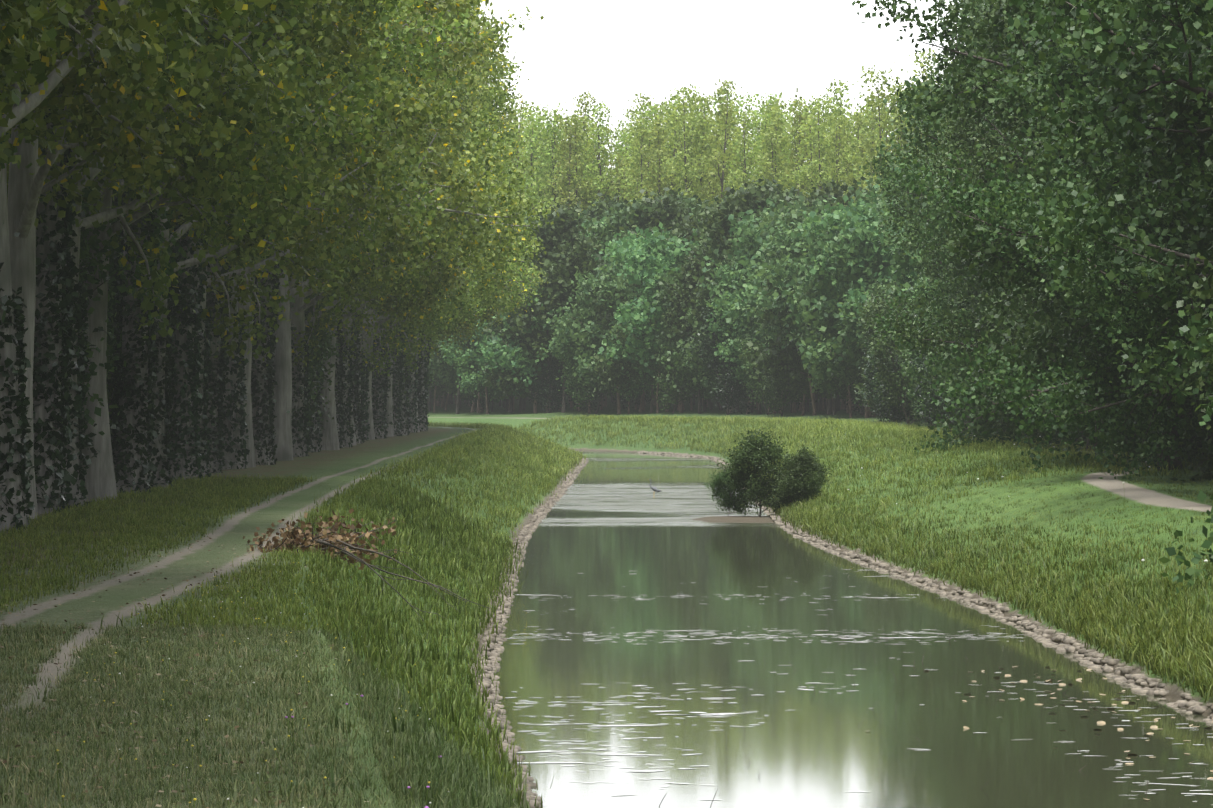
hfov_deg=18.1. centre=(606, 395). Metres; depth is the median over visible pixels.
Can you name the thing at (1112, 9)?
oak tree
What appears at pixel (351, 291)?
poplar tree
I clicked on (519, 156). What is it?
tree
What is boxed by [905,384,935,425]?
shrub tree
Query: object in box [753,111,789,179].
tree
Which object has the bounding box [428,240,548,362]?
poplar tree
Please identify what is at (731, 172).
tree
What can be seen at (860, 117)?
tree
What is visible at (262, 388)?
poplar tree
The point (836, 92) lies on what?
tree
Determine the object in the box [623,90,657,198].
tree
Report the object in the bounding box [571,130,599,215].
tree
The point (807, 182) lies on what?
tree
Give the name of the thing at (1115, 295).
oak tree
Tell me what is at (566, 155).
tree
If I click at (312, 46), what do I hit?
poplar tree
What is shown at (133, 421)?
poplar tree
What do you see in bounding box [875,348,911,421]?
shrub tree
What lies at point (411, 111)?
poplar tree
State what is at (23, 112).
poplar tree
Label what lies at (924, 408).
shrub tree
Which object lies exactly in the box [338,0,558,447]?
poplar tree
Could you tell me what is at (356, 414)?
poplar tree
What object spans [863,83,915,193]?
tree
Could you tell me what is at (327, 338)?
shrub tree
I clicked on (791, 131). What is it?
tree
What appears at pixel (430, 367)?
shrub tree
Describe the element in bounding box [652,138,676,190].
tree
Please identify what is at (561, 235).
tree
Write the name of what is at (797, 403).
shrub tree
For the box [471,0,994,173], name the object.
sky
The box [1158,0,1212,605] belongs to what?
oak tree
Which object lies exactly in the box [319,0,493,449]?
poplar tree
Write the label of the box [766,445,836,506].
bush
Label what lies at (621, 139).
tree
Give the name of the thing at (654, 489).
grey heron
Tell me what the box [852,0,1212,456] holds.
oak tree
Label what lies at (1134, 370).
shrub tree
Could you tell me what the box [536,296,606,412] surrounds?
tree
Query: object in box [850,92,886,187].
tree
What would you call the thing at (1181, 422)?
shrub tree
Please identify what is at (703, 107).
tree
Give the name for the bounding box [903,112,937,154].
tree
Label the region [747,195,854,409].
tree
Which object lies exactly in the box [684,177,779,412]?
tree
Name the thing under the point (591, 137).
tree
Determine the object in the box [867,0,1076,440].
oak tree
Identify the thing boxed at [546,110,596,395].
tree
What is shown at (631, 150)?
tree
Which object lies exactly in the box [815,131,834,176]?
tree
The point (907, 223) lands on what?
oak tree
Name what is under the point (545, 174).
tree
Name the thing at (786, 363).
tree
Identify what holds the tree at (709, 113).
on the terrain at (120, 589)
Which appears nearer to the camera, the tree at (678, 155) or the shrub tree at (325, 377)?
the shrub tree at (325, 377)
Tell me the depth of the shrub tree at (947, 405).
234.88 m
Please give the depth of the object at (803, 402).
360.67 m
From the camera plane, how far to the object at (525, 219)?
430.86 m
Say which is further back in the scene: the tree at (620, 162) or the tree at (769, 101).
the tree at (769, 101)
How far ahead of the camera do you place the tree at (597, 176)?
474.14 m
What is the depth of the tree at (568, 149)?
484.68 m
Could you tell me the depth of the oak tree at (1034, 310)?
153.77 m
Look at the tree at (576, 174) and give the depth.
475.57 m
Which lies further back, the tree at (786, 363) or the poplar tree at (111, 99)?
the tree at (786, 363)
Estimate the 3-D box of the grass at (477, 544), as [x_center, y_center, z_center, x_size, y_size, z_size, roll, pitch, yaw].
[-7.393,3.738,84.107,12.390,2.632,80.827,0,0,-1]
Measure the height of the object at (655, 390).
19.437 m
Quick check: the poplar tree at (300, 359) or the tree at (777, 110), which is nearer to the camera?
the poplar tree at (300, 359)
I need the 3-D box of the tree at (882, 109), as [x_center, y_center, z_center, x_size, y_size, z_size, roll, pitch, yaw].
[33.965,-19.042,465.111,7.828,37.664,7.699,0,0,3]
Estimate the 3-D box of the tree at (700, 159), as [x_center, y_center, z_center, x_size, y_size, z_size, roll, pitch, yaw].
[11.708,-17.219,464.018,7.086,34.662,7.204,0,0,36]
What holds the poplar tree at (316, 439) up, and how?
on the terrain at (120, 589)
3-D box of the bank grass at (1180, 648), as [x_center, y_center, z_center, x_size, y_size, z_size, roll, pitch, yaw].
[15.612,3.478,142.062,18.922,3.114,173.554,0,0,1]
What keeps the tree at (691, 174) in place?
on the terrain at (120, 589)
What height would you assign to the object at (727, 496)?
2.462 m
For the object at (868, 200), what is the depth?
353.17 m
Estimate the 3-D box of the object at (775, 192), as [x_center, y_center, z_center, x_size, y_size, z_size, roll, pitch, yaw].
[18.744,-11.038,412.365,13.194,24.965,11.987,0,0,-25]
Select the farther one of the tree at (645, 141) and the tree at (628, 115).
the tree at (628, 115)
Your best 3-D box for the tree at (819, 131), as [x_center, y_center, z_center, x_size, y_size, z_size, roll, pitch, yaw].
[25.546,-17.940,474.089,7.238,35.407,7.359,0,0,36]
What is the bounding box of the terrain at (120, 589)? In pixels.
[0,391,1212,807]
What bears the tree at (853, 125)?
on the terrain at (120, 589)
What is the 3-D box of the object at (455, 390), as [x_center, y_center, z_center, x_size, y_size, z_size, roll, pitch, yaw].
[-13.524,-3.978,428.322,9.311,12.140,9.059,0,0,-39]
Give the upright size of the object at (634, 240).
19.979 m
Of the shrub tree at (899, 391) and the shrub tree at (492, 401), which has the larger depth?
the shrub tree at (492, 401)
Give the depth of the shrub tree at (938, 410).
248.01 m
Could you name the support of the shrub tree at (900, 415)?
on the terrain at (120, 589)
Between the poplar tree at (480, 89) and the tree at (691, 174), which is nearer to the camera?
the poplar tree at (480, 89)
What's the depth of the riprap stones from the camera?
81.21 m
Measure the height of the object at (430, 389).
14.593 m
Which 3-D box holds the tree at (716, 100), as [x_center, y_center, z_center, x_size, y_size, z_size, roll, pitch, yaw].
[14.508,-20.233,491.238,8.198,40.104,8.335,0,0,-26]
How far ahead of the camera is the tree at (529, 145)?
478.92 m
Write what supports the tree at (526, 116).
on the terrain at (120, 589)
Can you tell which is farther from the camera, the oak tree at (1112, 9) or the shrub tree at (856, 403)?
the shrub tree at (856, 403)
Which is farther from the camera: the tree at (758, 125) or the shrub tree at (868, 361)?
the tree at (758, 125)
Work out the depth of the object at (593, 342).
404.70 m
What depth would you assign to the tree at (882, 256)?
334.15 m
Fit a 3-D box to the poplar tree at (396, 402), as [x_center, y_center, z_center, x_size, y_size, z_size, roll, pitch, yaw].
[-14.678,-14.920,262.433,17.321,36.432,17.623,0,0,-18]
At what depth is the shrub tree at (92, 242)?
99.13 m
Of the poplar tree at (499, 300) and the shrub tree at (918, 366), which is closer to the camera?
the shrub tree at (918, 366)
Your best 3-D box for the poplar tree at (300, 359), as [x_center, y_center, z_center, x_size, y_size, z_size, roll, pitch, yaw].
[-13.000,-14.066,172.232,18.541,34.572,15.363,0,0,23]
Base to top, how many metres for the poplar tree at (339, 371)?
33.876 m
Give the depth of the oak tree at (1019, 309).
142.18 m
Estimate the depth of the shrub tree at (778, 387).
363.04 m
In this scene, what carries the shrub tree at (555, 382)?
on the terrain at (120, 589)
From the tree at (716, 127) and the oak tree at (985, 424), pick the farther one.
the tree at (716, 127)
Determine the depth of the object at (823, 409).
374.75 m
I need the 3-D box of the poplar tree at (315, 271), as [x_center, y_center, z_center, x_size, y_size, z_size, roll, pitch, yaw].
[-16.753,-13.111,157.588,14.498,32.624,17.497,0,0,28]
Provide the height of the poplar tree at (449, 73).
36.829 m
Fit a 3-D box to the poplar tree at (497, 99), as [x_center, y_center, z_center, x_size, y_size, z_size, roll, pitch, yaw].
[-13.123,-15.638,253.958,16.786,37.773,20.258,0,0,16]
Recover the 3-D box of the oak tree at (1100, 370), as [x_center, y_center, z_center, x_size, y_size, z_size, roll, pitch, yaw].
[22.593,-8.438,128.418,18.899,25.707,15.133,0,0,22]
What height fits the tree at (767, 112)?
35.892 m
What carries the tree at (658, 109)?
on the terrain at (120, 589)
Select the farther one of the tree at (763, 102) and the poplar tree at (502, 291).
the tree at (763, 102)
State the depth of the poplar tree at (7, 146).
69.24 m
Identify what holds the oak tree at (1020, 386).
on the terrain at (120, 589)
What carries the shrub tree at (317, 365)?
on the terrain at (120, 589)
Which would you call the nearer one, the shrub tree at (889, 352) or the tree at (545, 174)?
the shrub tree at (889, 352)
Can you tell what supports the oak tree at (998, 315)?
on the terrain at (120, 589)
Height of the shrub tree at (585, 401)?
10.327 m
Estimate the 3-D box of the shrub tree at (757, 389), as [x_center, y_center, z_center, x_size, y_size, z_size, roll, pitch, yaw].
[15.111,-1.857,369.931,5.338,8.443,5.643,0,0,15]
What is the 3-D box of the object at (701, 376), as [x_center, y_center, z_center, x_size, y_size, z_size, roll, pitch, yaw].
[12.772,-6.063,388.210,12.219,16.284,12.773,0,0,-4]
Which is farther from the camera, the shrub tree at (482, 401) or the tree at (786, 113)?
the tree at (786, 113)
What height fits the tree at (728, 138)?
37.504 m
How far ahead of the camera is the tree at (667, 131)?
473.79 m
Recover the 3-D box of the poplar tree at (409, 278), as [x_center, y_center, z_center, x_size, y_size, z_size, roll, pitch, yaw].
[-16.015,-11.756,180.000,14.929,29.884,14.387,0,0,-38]
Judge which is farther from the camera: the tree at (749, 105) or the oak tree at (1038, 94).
the tree at (749, 105)
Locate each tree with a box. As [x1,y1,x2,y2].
[0,0,165,530]
[0,0,177,103]
[0,0,192,488]
[0,0,208,170]
[0,0,271,118]
[0,0,389,163]
[0,97,32,322]
[0,220,27,433]
[6,0,118,105]
[6,0,265,518]
[6,0,394,501]
[6,132,198,435]
[33,0,331,513]
[60,0,349,507]
[61,211,115,465]
[81,0,361,493]
[81,165,177,433]
[82,258,119,434]
[107,233,221,452]
[114,0,348,238]
[115,0,417,488]
[165,41,387,481]
[169,0,427,289]
[169,0,460,464]
[171,0,410,469]
[172,0,441,477]
[203,0,470,472]
[236,0,486,467]
[253,58,411,408]
[270,305,314,436]
[271,0,515,460]
[288,12,440,303]
[288,281,331,444]
[290,0,543,456]
[303,0,478,451]
[303,0,510,451]
[303,280,337,431]
[304,78,478,406]
[316,358,337,427]
[318,30,474,447]
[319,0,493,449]
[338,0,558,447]
[348,103,511,445]
[351,16,514,443]
[355,70,546,442]
[361,66,492,441]
[362,124,506,333]
[362,154,527,440]
[365,6,506,439]
[371,0,532,438]
[384,0,526,419]
[385,125,516,436]
[385,346,403,424]
[392,40,513,435]
[392,318,424,410]
[399,82,499,434]
[404,81,546,432]
[404,84,536,430]
[409,47,526,340]
[414,90,532,431]
[417,14,519,431]
[424,75,535,416]
[424,78,522,342]
[425,358,436,415]
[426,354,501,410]
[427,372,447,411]
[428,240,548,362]
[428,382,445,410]
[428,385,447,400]
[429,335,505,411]
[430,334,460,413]
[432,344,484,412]
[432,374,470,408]
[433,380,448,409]
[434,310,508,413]
[438,243,508,338]
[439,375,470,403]
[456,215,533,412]
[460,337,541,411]
[460,388,499,411]
[463,389,488,411]
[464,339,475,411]
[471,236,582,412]
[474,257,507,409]
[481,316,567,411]
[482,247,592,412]
[490,100,530,211]
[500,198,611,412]
[501,100,543,216]
[504,108,537,214]
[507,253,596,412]
[512,105,536,172]
[514,101,552,216]
[520,134,549,215]
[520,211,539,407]
[523,103,559,203]
[525,102,582,214]
[527,102,569,217]
[528,377,569,410]
[529,360,568,412]
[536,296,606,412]
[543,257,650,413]
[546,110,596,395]
[549,117,589,209]
[551,109,588,212]
[553,103,594,215]
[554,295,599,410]
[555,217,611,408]
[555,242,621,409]
[561,307,620,413]
[565,91,614,211]
[565,386,604,410]
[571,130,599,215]
[573,117,599,194]
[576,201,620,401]
[577,125,622,210]
[580,101,628,391]
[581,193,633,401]
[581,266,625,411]
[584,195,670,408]
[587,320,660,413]
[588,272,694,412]
[591,141,614,206]
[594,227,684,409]
[595,126,622,190]
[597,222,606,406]
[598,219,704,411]
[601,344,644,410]
[602,387,650,409]
[605,120,639,198]
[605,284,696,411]
[606,145,633,201]
[607,126,638,203]
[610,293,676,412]
[611,102,644,199]
[613,143,640,201]
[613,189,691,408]
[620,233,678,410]
[621,103,666,206]
[622,109,660,205]
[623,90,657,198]
[624,129,651,200]
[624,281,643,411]
[631,107,682,395]
[641,93,691,393]
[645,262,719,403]
[647,101,669,195]
[650,104,676,195]
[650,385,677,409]
[652,94,687,195]
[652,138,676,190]
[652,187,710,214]
[652,340,695,412]
[654,123,690,203]
[655,91,690,194]
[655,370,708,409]
[657,82,721,394]
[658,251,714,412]
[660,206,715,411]
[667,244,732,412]
[669,90,720,200]
[672,90,720,198]
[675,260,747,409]
[677,113,728,202]
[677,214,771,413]
[680,90,734,203]
[682,305,759,414]
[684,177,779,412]
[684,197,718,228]
[685,93,716,182]
[690,73,748,207]
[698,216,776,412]
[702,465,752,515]
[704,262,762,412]
[705,116,730,198]
[707,89,740,167]
[710,100,751,190]
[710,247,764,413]
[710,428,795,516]
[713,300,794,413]
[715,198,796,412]
[720,91,764,198]
[723,108,767,191]
[725,143,754,197]
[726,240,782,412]
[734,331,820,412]
[737,335,782,414]
[739,96,768,171]
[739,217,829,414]
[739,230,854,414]
[744,97,790,177]
[744,109,794,189]
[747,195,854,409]
[748,87,788,180]
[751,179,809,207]
[752,113,793,192]
[753,92,791,178]
[753,100,789,188]
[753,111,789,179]
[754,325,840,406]
[756,96,798,194]
[756,111,799,190]
[758,104,794,169]
[760,354,809,415]
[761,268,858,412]
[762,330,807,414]
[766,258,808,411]
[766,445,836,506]
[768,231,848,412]
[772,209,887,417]
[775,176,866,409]
[778,104,822,194]
[783,88,821,202]
[783,98,823,195]
[783,114,821,195]
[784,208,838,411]
[785,394,818,409]
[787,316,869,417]
[788,100,834,196]
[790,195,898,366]
[792,95,846,205]
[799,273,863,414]
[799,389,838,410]
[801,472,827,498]
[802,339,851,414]
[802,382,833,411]
[805,117,829,163]
[805,123,843,165]
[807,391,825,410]
[809,89,843,178]
[811,112,859,206]
[813,74,860,197]
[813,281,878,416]
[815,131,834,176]
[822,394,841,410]
[823,96,857,183]
[835,119,865,184]
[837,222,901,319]
[839,130,863,196]
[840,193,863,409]
[842,91,878,172]
[842,101,868,183]
[842,110,868,178]
[842,111,883,202]
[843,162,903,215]
[843,385,868,415]
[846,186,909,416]
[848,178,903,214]
[849,62,915,199]
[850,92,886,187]
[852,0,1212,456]
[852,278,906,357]
[853,289,901,417]
[853,336,893,421]
[856,293,901,415]
[856,346,875,405]
[859,0,1022,431]
[859,293,933,425]
[862,297,916,422]
[862,341,905,421]
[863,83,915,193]
[863,90,895,174]
[863,101,897,176]
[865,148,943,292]
[866,310,921,421]
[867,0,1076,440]
[868,350,916,423]
[869,38,1004,420]
[872,67,917,177]
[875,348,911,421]
[876,0,1139,439]
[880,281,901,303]
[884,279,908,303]
[886,0,1102,450]
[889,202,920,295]
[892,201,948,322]
[896,335,940,426]
[898,275,956,420]
[899,0,1212,475]
[900,47,944,155]
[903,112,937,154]
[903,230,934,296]
[904,301,961,424]
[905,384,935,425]
[909,4,1143,454]
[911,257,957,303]
[911,363,952,427]
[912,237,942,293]
[913,270,982,422]
[917,319,957,428]
[917,328,964,429]
[939,102,1057,439]
[956,0,1212,450]
[959,34,1082,451]
[971,0,1194,457]
[984,0,1212,480]
[989,26,1096,382]
[993,39,1132,422]
[1006,0,1212,413]
[1010,2,1212,471]
[1111,301,1207,457]
[1129,4,1212,480]
[1144,243,1210,456]
[1156,357,1212,456]
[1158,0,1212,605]
[1159,65,1212,429]
[1166,226,1212,313]
[1173,298,1212,439]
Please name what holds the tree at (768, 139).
on the terrain at (120, 589)
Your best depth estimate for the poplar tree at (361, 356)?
222.88 m
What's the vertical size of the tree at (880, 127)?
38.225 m
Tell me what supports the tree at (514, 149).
on the terrain at (120, 589)
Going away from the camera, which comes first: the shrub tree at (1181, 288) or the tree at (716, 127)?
the shrub tree at (1181, 288)
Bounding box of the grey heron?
[648,479,660,492]
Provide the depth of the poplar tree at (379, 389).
246.78 m
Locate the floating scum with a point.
(606, 753)
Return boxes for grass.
[0,472,556,807]
[0,612,530,807]
[356,414,1197,538]
[743,433,1212,702]
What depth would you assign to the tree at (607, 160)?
481.60 m
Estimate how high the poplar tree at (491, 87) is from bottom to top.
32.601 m
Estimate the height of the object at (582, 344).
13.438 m
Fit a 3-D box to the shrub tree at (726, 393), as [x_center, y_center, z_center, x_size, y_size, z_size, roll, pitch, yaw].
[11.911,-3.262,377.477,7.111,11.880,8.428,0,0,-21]
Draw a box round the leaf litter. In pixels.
[0,536,408,807]
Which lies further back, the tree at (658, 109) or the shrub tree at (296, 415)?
the tree at (658, 109)
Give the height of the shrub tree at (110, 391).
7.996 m
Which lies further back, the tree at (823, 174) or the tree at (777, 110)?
the tree at (777, 110)
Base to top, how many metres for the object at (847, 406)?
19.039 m
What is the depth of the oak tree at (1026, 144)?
149.44 m
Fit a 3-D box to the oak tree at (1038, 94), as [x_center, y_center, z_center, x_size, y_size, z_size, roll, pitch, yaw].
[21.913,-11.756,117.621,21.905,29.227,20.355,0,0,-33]
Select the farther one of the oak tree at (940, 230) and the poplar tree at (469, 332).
the poplar tree at (469, 332)
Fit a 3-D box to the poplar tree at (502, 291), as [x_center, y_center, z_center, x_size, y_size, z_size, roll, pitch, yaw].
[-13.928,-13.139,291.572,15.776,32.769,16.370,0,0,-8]
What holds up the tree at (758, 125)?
on the terrain at (120, 589)
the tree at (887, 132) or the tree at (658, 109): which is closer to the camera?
the tree at (887, 132)
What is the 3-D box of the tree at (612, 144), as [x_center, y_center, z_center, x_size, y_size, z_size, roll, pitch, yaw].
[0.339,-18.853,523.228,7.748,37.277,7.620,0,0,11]
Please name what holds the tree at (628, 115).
on the terrain at (120, 589)
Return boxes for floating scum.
[506,576,1212,804]
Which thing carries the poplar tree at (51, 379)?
on the terrain at (120, 589)
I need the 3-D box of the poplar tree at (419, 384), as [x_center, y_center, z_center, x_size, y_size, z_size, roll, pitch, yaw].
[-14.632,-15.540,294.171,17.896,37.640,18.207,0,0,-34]
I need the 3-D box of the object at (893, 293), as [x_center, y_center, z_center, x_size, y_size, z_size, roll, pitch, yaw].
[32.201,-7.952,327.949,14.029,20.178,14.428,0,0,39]
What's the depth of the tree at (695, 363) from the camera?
383.53 m
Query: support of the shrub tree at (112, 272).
on the terrain at (120, 589)
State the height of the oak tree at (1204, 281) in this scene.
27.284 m
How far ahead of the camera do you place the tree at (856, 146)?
460.89 m
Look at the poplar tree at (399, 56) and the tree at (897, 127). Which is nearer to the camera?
the poplar tree at (399, 56)
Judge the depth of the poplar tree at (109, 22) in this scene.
61.94 m
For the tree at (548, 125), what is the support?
on the terrain at (120, 589)
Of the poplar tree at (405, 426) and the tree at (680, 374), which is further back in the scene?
the tree at (680, 374)
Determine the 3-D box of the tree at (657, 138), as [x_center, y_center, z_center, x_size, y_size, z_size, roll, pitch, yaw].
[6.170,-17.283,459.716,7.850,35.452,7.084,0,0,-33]
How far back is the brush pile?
67.83 m
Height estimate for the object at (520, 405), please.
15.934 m
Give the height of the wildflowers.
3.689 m
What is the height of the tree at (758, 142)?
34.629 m
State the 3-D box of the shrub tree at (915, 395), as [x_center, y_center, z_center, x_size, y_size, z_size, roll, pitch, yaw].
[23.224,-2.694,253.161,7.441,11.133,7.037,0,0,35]
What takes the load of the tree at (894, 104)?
on the terrain at (120, 589)
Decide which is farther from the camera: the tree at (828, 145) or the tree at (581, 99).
the tree at (581, 99)
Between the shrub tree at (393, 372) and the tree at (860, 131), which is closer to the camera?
the shrub tree at (393, 372)
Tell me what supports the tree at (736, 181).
on the terrain at (120, 589)
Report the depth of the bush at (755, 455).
160.81 m
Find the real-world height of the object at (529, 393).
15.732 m
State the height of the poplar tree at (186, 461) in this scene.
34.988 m
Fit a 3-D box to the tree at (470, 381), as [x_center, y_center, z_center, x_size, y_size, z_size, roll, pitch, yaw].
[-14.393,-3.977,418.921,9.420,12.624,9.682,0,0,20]
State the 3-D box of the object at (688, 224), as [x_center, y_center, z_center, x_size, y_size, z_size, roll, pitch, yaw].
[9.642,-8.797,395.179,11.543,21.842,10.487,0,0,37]
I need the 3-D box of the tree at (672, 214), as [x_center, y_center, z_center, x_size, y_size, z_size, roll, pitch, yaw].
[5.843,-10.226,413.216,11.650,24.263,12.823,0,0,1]
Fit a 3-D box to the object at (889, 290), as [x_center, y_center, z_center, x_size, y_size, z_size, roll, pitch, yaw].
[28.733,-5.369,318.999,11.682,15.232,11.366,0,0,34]
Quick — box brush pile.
[243,508,489,620]
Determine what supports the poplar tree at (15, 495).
on the terrain at (120, 589)
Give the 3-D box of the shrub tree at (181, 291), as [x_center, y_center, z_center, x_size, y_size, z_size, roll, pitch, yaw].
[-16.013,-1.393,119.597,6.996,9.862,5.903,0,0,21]
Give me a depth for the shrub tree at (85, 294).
94.30 m
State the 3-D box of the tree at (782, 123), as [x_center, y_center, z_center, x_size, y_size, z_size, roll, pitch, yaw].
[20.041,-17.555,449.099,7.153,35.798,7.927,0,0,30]
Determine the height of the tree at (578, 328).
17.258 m
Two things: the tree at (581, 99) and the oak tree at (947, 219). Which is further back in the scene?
the tree at (581, 99)
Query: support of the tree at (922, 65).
on the terrain at (120, 589)
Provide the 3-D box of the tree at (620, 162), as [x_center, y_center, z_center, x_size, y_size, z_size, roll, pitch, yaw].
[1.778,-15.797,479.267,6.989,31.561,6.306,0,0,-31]
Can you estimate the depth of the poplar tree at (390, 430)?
257.20 m
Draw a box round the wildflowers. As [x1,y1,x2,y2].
[57,435,1207,807]
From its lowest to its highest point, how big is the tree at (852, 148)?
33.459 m
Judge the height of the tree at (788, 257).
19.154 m
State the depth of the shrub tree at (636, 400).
409.72 m
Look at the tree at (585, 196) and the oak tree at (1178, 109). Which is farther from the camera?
the tree at (585, 196)
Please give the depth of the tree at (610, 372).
395.40 m
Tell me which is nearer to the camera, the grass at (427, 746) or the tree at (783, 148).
the grass at (427, 746)
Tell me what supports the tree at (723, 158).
on the terrain at (120, 589)
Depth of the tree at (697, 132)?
463.43 m
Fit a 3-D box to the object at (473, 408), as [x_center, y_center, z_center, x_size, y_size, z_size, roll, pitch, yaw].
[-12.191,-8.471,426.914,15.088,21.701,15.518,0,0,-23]
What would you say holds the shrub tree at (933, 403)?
on the terrain at (120, 589)
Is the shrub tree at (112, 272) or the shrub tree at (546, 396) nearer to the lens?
the shrub tree at (112, 272)
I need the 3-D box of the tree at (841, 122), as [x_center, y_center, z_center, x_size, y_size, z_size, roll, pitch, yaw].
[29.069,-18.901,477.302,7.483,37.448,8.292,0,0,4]
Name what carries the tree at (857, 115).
on the terrain at (120, 589)
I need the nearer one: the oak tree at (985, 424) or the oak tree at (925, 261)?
the oak tree at (985, 424)
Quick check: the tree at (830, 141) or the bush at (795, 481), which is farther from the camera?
the tree at (830, 141)
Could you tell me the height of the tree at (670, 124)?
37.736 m
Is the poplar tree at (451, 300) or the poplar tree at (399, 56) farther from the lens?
the poplar tree at (451, 300)
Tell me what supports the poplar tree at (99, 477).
on the terrain at (120, 589)
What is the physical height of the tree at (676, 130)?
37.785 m
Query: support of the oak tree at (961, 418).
on the terrain at (120, 589)
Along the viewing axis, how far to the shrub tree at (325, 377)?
193.72 m
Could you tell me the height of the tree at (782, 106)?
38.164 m
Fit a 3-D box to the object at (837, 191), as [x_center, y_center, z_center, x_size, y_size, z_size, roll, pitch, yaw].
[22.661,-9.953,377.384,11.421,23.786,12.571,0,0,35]
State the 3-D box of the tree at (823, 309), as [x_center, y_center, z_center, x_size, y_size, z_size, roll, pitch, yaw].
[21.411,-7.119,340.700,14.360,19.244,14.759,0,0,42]
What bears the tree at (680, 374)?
on the terrain at (120, 589)
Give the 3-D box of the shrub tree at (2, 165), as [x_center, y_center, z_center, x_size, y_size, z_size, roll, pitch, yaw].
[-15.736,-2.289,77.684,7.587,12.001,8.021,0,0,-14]
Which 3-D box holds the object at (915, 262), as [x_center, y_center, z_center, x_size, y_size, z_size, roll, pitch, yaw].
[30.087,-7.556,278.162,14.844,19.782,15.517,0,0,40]
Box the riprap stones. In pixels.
[478,451,1212,807]
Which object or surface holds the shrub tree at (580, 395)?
on the terrain at (120, 589)
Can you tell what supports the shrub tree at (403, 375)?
on the terrain at (120, 589)
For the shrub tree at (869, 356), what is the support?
on the terrain at (120, 589)
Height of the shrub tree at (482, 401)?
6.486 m
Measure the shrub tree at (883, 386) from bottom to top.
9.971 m
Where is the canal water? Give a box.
[490,450,1212,807]
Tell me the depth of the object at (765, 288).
366.64 m
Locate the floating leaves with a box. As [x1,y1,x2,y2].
[868,666,1212,799]
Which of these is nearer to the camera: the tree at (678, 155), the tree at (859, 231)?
the tree at (859, 231)
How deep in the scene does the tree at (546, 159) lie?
488.02 m
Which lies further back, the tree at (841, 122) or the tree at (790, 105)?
the tree at (841, 122)
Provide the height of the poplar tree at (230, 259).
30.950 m
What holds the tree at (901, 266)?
on the terrain at (120, 589)
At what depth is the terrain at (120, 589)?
92.72 m

